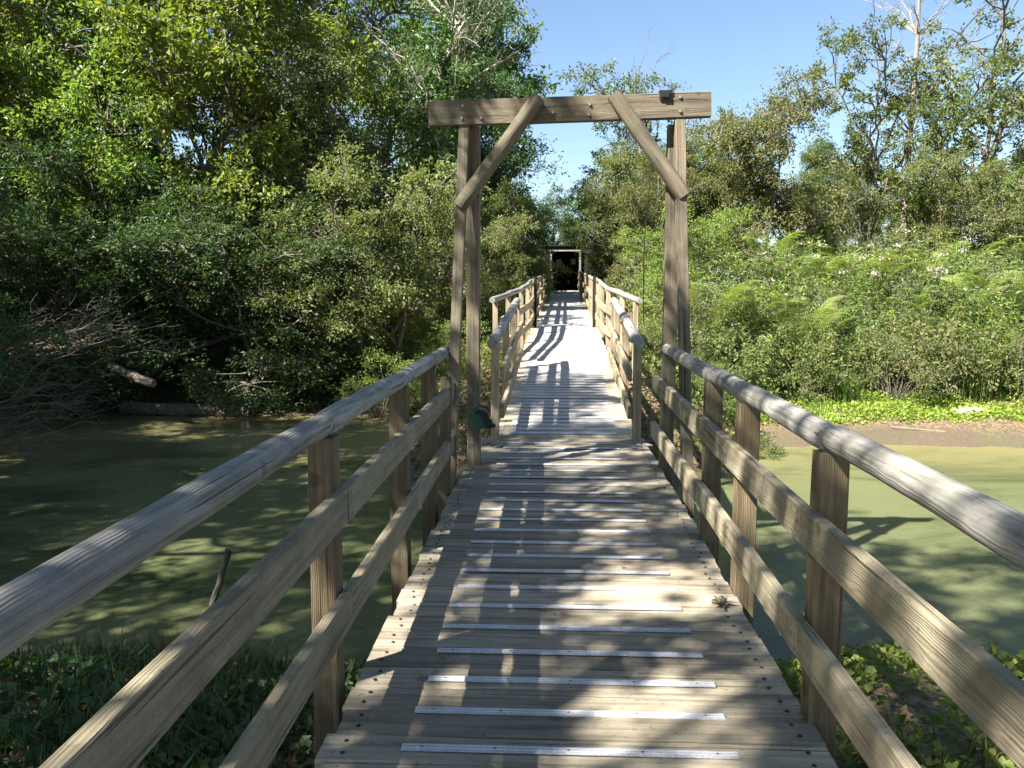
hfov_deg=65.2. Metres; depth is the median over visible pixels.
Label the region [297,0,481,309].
broadleaf tree
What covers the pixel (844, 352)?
bramble bush
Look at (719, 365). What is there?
bramble bush
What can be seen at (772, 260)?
bracken fern
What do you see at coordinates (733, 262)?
bramble bush
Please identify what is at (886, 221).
bushy tree
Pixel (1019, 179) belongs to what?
bushy tree
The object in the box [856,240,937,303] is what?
leafy plant
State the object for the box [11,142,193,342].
bushy tree
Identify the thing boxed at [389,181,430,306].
willow tree
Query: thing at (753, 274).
leafy shrub
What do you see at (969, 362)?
bramble bush
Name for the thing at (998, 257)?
leafy shrub
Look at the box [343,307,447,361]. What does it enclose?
leafy shrub
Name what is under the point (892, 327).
leafy plant
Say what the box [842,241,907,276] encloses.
leafy plant
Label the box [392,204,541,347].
bushy tree
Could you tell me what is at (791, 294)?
flowering plant
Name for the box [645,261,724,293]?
bracken fern
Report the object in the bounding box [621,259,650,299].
bramble bush
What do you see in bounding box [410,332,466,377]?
leafy shrub
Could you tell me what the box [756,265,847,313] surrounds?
bramble bush
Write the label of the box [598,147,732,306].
bushy tree
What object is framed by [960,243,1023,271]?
bracken fern
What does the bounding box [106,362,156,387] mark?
fallen log
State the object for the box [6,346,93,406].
bramble bush
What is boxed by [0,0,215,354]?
broadleaf tree
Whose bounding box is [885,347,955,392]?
grass tuft
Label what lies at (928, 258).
bracken fern
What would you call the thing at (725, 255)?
leafy plant
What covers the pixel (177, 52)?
broadleaf tree
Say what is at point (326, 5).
broadleaf tree
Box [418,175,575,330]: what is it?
bushy tree
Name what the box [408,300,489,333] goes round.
bracken fern
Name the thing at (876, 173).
sparse tree
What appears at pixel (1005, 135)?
sparse tree
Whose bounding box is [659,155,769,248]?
bushy tree
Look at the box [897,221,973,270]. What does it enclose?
leafy plant
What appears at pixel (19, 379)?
bramble bush
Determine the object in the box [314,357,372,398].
bramble bush
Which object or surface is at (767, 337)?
leafy plant
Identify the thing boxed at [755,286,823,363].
leafy plant
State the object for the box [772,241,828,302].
flowering plant
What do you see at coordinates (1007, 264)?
leafy plant
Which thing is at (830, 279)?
leafy plant
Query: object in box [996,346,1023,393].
grass tuft
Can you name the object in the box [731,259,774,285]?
leafy plant
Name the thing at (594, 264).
bushy tree
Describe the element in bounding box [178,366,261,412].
bramble bush
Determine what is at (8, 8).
broadleaf tree
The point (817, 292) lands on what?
bramble bush
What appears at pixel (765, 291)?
leafy plant
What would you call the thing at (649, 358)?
ground cover
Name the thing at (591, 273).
bushy tree
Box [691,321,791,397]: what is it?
bramble bush
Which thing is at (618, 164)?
bushy tree
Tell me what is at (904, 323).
bramble bush
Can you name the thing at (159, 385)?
leaf litter
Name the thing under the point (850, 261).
bracken fern
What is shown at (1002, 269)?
leafy shrub
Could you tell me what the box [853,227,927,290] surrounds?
flowering plant
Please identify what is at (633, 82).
sparse tree
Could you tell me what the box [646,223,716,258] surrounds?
leafy plant
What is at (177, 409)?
fallen log
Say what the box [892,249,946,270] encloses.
bracken fern
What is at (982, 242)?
bushy tree
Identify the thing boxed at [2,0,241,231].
broadleaf tree
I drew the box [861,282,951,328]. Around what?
bracken fern
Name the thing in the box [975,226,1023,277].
leafy shrub
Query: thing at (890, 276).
leafy shrub
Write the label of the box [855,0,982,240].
bare tree
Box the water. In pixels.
[0,414,1023,668]
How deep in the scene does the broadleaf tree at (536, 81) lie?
32.21 m
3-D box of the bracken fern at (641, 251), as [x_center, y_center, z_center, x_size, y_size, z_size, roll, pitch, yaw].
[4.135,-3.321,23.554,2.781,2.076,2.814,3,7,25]
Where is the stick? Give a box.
[891,426,944,431]
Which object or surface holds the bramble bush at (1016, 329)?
on the ground at (978, 431)
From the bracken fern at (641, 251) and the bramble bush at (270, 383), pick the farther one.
the bracken fern at (641, 251)
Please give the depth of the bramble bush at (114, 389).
17.19 m
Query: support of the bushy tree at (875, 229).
on the ground at (978, 431)
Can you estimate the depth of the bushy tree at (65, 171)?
18.26 m
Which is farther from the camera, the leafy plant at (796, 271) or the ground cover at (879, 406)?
the leafy plant at (796, 271)
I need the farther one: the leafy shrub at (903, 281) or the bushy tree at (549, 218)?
the bushy tree at (549, 218)
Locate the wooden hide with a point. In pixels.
(565, 254)
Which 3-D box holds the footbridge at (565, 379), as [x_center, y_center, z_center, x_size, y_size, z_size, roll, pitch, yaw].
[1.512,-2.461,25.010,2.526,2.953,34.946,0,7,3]
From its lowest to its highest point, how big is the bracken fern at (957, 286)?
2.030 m
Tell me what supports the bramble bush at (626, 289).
on the ground at (978, 431)
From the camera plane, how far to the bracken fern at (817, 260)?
21.19 m
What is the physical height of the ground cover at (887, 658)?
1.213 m
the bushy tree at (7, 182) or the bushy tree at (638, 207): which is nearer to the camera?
the bushy tree at (7, 182)
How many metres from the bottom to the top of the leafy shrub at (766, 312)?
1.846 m
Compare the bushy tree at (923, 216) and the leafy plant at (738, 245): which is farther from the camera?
the bushy tree at (923, 216)
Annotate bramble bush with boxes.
[0,360,62,399]
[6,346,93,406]
[66,346,154,394]
[68,354,158,410]
[172,348,246,394]
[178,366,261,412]
[245,352,329,403]
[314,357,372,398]
[585,262,662,323]
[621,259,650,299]
[629,320,677,354]
[630,321,661,353]
[676,351,732,378]
[676,359,727,395]
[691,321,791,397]
[691,361,754,400]
[691,374,735,413]
[692,257,748,295]
[694,248,763,289]
[733,309,854,386]
[745,336,864,401]
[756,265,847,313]
[759,430,786,460]
[764,255,826,305]
[792,293,897,361]
[794,326,905,391]
[801,241,883,293]
[804,274,857,308]
[844,324,929,376]
[845,307,1010,394]
[877,306,948,360]
[884,254,935,289]
[900,312,1023,392]
[948,312,1023,374]
[956,266,1023,322]
[960,311,1023,349]
[998,275,1023,323]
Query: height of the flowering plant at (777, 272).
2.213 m
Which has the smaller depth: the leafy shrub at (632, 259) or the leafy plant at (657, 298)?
the leafy plant at (657, 298)
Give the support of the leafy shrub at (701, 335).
on the ground at (978, 431)
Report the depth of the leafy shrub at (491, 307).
19.58 m
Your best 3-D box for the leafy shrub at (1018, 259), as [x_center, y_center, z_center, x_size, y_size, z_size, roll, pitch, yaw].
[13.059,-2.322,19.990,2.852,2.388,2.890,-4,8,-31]
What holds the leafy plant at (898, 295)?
on the ground at (978, 431)
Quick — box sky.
[1,0,1023,262]
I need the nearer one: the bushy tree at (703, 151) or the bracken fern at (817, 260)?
the bracken fern at (817, 260)
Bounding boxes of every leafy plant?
[613,245,641,275]
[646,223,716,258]
[650,273,705,326]
[651,285,736,357]
[690,241,741,268]
[690,274,747,349]
[692,221,754,265]
[710,275,781,337]
[721,267,768,296]
[725,319,791,387]
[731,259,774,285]
[735,251,772,284]
[753,255,816,310]
[754,226,822,270]
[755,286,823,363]
[760,246,817,277]
[768,273,828,319]
[791,223,849,263]
[796,316,869,393]
[805,268,877,325]
[814,220,879,261]
[822,294,885,357]
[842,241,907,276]
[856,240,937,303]
[857,272,919,310]
[858,229,935,271]
[858,308,925,382]
[868,300,922,340]
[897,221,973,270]
[908,256,982,294]
[915,275,976,320]
[916,236,1000,279]
[935,296,1006,378]
[955,261,1023,325]
[962,260,1007,281]
[970,287,1023,364]
[974,333,1022,400]
[995,261,1023,329]
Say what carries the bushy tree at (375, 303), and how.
on the ground at (978, 431)
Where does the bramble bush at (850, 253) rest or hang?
on the ground at (978, 431)
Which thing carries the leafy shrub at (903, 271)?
on the ground at (978, 431)
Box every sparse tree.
[558,27,733,218]
[797,0,966,248]
[871,15,1023,256]
[886,0,1023,264]
[979,78,1023,193]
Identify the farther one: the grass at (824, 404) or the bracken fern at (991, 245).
the bracken fern at (991, 245)
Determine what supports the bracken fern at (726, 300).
on the ground at (978, 431)
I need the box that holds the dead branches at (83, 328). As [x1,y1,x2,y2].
[1,258,202,376]
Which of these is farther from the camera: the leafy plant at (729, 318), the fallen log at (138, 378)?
the leafy plant at (729, 318)
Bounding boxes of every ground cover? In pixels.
[0,644,366,767]
[387,318,763,473]
[644,346,1023,425]
[775,641,1023,767]
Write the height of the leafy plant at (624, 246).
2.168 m
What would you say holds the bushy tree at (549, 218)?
on the ground at (978, 431)
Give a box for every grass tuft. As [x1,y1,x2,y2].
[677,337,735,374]
[747,368,782,394]
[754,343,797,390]
[779,347,827,391]
[823,365,873,404]
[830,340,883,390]
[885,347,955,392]
[946,353,1008,402]
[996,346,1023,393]
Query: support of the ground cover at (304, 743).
on the ground at (978, 431)
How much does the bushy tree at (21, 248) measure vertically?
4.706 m
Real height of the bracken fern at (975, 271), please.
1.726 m
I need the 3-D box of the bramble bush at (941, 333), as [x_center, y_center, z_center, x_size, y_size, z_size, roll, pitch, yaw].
[8.691,-0.609,16.758,3.214,2.059,2.886,-5,8,-35]
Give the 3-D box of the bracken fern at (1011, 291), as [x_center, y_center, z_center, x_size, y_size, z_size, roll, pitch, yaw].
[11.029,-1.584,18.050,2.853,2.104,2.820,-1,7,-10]
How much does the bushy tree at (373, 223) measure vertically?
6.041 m
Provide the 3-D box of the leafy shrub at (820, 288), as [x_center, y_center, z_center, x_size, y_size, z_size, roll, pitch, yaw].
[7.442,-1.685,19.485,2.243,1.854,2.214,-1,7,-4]
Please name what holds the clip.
attached to the timber gateway
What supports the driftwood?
on the ground at (978, 431)
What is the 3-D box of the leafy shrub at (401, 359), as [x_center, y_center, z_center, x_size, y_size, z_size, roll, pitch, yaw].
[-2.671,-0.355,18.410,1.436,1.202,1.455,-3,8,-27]
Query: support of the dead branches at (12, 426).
in the water
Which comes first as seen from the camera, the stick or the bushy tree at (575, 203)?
the stick
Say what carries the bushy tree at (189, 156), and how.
on the ground at (978, 431)
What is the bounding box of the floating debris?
[17,425,960,626]
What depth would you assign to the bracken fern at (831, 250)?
22.93 m
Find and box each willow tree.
[209,38,435,361]
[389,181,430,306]
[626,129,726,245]
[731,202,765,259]
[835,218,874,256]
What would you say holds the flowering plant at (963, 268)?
on the ground at (978, 431)
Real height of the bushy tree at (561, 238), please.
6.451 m
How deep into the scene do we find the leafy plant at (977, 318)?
16.90 m
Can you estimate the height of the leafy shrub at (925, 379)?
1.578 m
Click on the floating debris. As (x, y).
(377, 520)
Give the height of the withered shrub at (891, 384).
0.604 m
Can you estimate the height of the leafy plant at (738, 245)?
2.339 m
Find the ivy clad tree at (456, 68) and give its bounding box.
[319,0,542,347]
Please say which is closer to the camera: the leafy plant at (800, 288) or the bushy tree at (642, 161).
the leafy plant at (800, 288)
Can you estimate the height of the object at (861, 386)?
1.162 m
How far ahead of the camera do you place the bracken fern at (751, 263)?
22.49 m
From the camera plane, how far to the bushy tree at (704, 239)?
19.84 m
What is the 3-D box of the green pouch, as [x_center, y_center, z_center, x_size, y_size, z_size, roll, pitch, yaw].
[-0.243,0.282,6.894,0.216,0.210,0.118,0,7,3]
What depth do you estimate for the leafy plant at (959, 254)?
20.95 m
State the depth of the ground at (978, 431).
13.70 m
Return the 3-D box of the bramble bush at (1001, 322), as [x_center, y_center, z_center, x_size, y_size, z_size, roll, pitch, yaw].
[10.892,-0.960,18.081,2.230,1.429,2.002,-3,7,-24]
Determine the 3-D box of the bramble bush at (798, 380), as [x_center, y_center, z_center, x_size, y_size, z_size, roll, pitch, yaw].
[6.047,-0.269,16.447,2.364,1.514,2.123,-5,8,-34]
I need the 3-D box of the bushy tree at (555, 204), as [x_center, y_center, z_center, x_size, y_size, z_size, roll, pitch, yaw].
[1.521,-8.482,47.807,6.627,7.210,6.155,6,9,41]
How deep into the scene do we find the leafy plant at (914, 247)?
22.44 m
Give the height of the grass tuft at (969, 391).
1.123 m
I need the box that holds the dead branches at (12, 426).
[0,351,121,468]
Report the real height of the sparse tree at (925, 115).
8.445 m
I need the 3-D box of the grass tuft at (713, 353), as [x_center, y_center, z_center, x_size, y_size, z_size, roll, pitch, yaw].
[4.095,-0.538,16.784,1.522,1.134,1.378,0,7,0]
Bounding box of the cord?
[643,121,658,323]
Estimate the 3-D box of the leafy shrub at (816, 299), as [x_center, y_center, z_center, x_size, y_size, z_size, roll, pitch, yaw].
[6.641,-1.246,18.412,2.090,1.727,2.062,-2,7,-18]
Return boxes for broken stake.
[209,548,232,606]
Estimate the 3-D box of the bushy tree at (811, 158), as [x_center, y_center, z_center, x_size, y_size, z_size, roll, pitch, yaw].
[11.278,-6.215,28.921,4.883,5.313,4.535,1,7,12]
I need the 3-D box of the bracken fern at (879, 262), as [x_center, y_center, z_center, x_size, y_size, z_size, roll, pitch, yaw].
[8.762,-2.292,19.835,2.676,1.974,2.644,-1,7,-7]
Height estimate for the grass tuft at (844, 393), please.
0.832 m
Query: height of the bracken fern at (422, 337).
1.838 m
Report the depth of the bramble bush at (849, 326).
17.89 m
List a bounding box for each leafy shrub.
[326,348,418,417]
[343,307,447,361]
[367,344,419,379]
[386,353,439,409]
[403,332,466,393]
[403,341,446,366]
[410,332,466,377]
[413,315,501,382]
[462,275,525,335]
[617,247,662,296]
[638,288,691,329]
[639,251,741,316]
[639,282,744,364]
[644,293,743,361]
[677,258,782,336]
[677,270,806,374]
[696,243,733,261]
[729,240,778,282]
[732,263,773,299]
[733,292,807,351]
[762,293,845,360]
[786,278,865,336]
[806,267,890,312]
[840,257,919,308]
[847,255,951,323]
[848,328,952,402]
[855,269,949,330]
[960,245,1023,297]
[968,263,1023,328]
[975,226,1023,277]
[983,322,1023,402]
[1009,254,1023,286]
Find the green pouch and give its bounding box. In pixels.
[471,405,495,429]
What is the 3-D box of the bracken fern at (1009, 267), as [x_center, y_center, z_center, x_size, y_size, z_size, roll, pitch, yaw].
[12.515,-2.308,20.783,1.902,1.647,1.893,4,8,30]
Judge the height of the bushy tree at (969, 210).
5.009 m
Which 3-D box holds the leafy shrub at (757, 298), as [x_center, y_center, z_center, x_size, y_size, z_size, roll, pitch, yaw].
[4.958,-1.339,17.941,3.002,2.481,2.963,0,7,2]
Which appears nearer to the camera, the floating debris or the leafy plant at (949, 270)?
the floating debris
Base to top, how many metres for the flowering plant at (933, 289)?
2.622 m
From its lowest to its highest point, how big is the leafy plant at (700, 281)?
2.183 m
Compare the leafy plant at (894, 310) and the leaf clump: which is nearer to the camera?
the leaf clump
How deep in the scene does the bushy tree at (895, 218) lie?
33.15 m
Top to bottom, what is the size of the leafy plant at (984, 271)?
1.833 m
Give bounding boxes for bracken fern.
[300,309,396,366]
[323,305,363,367]
[397,302,442,352]
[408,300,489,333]
[408,311,487,346]
[610,236,697,272]
[631,247,713,273]
[639,282,729,318]
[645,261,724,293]
[645,280,766,345]
[709,288,798,348]
[720,257,774,269]
[720,262,762,278]
[725,293,858,366]
[736,231,808,266]
[741,256,805,285]
[773,254,850,299]
[787,305,865,346]
[802,253,906,290]
[818,249,923,296]
[819,246,862,266]
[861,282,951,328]
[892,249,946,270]
[895,248,965,284]
[899,301,986,329]
[901,271,1023,327]
[920,236,1023,272]
[921,267,1002,300]
[948,270,1023,323]
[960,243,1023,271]
[962,263,1023,286]
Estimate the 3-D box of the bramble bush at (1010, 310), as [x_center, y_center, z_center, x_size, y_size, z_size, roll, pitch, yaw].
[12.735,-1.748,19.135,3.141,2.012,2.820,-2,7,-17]
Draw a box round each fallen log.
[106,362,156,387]
[119,401,253,417]
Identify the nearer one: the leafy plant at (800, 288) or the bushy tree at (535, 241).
the leafy plant at (800, 288)
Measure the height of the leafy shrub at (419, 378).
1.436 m
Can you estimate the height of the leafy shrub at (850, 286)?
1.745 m
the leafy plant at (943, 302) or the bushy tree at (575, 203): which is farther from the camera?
the bushy tree at (575, 203)
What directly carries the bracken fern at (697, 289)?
on the ground at (978, 431)
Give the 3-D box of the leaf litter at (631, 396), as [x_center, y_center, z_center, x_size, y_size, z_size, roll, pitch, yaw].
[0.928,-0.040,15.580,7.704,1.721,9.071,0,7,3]
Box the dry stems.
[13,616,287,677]
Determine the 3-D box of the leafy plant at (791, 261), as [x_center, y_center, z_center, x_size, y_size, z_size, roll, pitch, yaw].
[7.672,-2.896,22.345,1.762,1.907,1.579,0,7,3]
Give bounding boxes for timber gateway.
[428,90,711,521]
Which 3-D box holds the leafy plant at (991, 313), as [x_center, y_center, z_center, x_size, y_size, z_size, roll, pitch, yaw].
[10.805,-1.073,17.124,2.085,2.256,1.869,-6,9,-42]
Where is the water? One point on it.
(70, 496)
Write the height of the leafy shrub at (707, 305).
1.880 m
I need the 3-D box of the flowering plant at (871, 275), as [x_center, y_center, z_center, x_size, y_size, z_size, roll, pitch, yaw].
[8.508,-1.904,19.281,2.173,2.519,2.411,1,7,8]
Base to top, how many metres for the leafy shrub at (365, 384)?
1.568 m
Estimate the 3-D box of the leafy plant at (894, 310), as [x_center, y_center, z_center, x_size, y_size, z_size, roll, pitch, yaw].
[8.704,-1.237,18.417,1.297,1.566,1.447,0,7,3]
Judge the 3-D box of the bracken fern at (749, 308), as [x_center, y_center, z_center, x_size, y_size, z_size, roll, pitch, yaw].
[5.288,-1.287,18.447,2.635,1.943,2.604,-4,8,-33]
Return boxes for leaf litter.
[0,374,438,414]
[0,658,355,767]
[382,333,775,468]
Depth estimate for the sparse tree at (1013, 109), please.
25.21 m
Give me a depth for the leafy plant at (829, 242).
23.46 m
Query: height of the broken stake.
0.738 m
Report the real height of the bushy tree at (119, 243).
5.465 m
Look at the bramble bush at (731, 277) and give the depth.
21.25 m
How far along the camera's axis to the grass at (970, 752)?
3.09 m
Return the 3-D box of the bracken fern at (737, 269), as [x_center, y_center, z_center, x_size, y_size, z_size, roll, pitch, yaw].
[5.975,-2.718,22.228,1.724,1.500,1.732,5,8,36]
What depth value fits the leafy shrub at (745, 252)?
22.88 m
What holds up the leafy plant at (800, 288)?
on the ground at (978, 431)
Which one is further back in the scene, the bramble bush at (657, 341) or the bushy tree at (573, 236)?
the bushy tree at (573, 236)
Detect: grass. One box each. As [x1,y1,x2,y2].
[0,628,370,767]
[676,363,1012,416]
[837,686,1003,767]
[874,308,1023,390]
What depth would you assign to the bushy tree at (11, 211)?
12.61 m
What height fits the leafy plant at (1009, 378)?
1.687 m
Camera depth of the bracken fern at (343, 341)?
20.97 m
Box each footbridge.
[0,344,1023,767]
[481,270,652,448]
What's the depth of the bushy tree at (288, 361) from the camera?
16.95 m
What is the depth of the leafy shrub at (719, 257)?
19.96 m
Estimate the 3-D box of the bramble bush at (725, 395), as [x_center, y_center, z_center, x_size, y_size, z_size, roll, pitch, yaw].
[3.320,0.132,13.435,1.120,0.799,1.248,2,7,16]
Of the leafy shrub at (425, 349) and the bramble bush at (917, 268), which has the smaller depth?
the leafy shrub at (425, 349)
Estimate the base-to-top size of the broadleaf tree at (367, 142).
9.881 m
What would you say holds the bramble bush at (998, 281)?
on the ground at (978, 431)
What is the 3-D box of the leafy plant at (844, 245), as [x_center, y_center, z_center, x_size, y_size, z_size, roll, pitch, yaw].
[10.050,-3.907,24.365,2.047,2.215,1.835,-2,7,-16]
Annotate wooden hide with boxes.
[532,245,604,290]
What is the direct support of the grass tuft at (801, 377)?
on the ground at (978, 431)
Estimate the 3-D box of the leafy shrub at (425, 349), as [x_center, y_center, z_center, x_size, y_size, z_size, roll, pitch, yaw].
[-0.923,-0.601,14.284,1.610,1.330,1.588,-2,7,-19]
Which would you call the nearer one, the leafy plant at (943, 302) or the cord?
the cord
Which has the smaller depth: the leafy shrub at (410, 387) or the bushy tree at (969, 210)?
the leafy shrub at (410, 387)
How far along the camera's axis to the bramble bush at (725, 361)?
16.03 m
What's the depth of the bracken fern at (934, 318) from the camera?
17.84 m
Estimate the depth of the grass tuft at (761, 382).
16.39 m
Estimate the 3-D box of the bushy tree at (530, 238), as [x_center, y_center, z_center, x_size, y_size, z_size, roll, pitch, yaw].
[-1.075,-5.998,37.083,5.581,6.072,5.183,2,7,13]
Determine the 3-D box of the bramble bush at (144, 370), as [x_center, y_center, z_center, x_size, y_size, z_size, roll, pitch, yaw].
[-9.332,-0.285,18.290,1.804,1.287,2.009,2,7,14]
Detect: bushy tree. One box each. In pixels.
[0,116,225,377]
[0,168,14,201]
[0,168,82,401]
[0,175,329,429]
[0,211,124,384]
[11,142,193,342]
[96,191,422,424]
[97,126,280,345]
[238,129,508,384]
[260,175,402,328]
[390,158,486,315]
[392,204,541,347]
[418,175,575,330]
[481,178,560,317]
[498,196,545,306]
[506,183,556,275]
[523,183,584,244]
[546,212,608,269]
[557,135,665,283]
[562,158,635,283]
[564,135,706,269]
[564,191,613,281]
[575,210,614,282]
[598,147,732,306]
[610,196,753,333]
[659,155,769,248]
[687,60,889,260]
[695,130,782,241]
[758,131,900,264]
[770,155,894,252]
[772,178,841,255]
[847,184,930,264]
[862,189,931,264]
[868,139,1023,265]
[877,169,976,258]
[971,149,1023,259]
[978,159,1023,253]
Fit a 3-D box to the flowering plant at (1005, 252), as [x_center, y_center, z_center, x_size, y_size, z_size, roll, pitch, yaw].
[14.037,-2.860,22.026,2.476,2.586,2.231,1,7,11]
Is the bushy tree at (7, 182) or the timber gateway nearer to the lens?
the timber gateway
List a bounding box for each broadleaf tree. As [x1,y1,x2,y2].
[0,0,126,328]
[0,0,157,328]
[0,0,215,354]
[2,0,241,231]
[69,0,395,367]
[124,0,408,321]
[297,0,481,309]
[345,0,567,255]
[358,123,397,227]
[406,0,575,319]
[800,139,846,244]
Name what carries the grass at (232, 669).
on the ground at (978, 431)
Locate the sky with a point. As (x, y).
(727, 49)
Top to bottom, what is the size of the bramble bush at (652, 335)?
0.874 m
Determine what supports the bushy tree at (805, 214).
on the ground at (978, 431)
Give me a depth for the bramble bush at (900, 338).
17.15 m
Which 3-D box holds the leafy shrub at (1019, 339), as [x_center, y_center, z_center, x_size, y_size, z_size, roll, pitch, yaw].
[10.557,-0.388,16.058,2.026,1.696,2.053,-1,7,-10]
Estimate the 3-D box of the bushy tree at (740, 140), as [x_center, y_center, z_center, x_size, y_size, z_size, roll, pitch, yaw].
[7.388,-6.075,24.521,6.155,7.210,6.627,-1,7,-5]
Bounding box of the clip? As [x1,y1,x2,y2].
[658,89,672,99]
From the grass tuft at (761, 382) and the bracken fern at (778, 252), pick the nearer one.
the grass tuft at (761, 382)
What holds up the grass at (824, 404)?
on the ground at (978, 431)
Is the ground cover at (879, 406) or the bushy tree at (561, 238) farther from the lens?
the bushy tree at (561, 238)
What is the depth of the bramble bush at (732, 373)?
15.22 m
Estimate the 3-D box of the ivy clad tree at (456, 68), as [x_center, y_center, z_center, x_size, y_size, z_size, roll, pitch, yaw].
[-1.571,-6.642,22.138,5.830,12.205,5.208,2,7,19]
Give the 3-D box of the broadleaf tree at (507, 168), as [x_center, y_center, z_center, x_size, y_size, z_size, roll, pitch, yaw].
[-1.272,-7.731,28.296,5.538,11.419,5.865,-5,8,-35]
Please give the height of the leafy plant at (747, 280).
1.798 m
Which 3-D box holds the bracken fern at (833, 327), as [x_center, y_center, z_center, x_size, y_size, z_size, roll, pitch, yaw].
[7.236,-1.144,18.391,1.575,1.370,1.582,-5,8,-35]
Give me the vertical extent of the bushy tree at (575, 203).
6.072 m
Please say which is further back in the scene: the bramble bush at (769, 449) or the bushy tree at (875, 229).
the bushy tree at (875, 229)
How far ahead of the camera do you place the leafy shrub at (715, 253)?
22.69 m
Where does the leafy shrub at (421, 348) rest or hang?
on the ground at (978, 431)
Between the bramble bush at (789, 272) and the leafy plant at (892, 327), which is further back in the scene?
the bramble bush at (789, 272)
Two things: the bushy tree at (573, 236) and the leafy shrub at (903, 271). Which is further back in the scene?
the bushy tree at (573, 236)
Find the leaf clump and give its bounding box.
[708,596,734,607]
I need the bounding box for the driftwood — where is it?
[952,407,982,414]
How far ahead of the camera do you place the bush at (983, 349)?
16.59 m
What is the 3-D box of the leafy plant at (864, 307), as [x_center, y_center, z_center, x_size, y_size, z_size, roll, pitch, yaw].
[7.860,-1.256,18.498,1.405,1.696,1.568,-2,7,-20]
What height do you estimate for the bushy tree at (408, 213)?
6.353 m
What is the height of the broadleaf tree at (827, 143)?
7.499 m
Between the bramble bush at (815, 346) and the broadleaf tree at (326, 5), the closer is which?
the bramble bush at (815, 346)
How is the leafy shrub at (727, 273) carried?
on the ground at (978, 431)
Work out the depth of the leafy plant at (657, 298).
19.53 m
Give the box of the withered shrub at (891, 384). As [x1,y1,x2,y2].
[882,373,922,389]
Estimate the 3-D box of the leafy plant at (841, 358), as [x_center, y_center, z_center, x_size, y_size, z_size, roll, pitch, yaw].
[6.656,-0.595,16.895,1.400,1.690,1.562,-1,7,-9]
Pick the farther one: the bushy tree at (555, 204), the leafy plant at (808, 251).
the bushy tree at (555, 204)
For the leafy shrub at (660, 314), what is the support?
on the ground at (978, 431)
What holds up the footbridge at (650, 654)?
on the ground at (978, 431)
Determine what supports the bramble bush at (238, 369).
on the ground at (978, 431)
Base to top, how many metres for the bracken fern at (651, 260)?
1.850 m
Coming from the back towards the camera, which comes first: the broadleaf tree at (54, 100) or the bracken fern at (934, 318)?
the broadleaf tree at (54, 100)
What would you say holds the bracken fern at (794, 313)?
on the ground at (978, 431)
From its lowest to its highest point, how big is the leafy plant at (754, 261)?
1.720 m
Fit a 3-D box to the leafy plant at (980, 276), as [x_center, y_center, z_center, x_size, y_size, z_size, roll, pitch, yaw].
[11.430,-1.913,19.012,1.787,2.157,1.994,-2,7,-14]
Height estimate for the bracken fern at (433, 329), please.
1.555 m
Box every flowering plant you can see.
[735,278,806,360]
[748,251,807,310]
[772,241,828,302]
[821,253,901,340]
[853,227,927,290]
[902,249,982,320]
[905,268,1000,355]
[996,233,1023,274]
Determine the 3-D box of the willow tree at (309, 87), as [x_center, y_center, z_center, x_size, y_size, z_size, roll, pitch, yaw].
[-4.960,-4.436,21.725,6.161,8.796,5.874,0,7,3]
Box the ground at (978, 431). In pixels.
[0,271,1023,767]

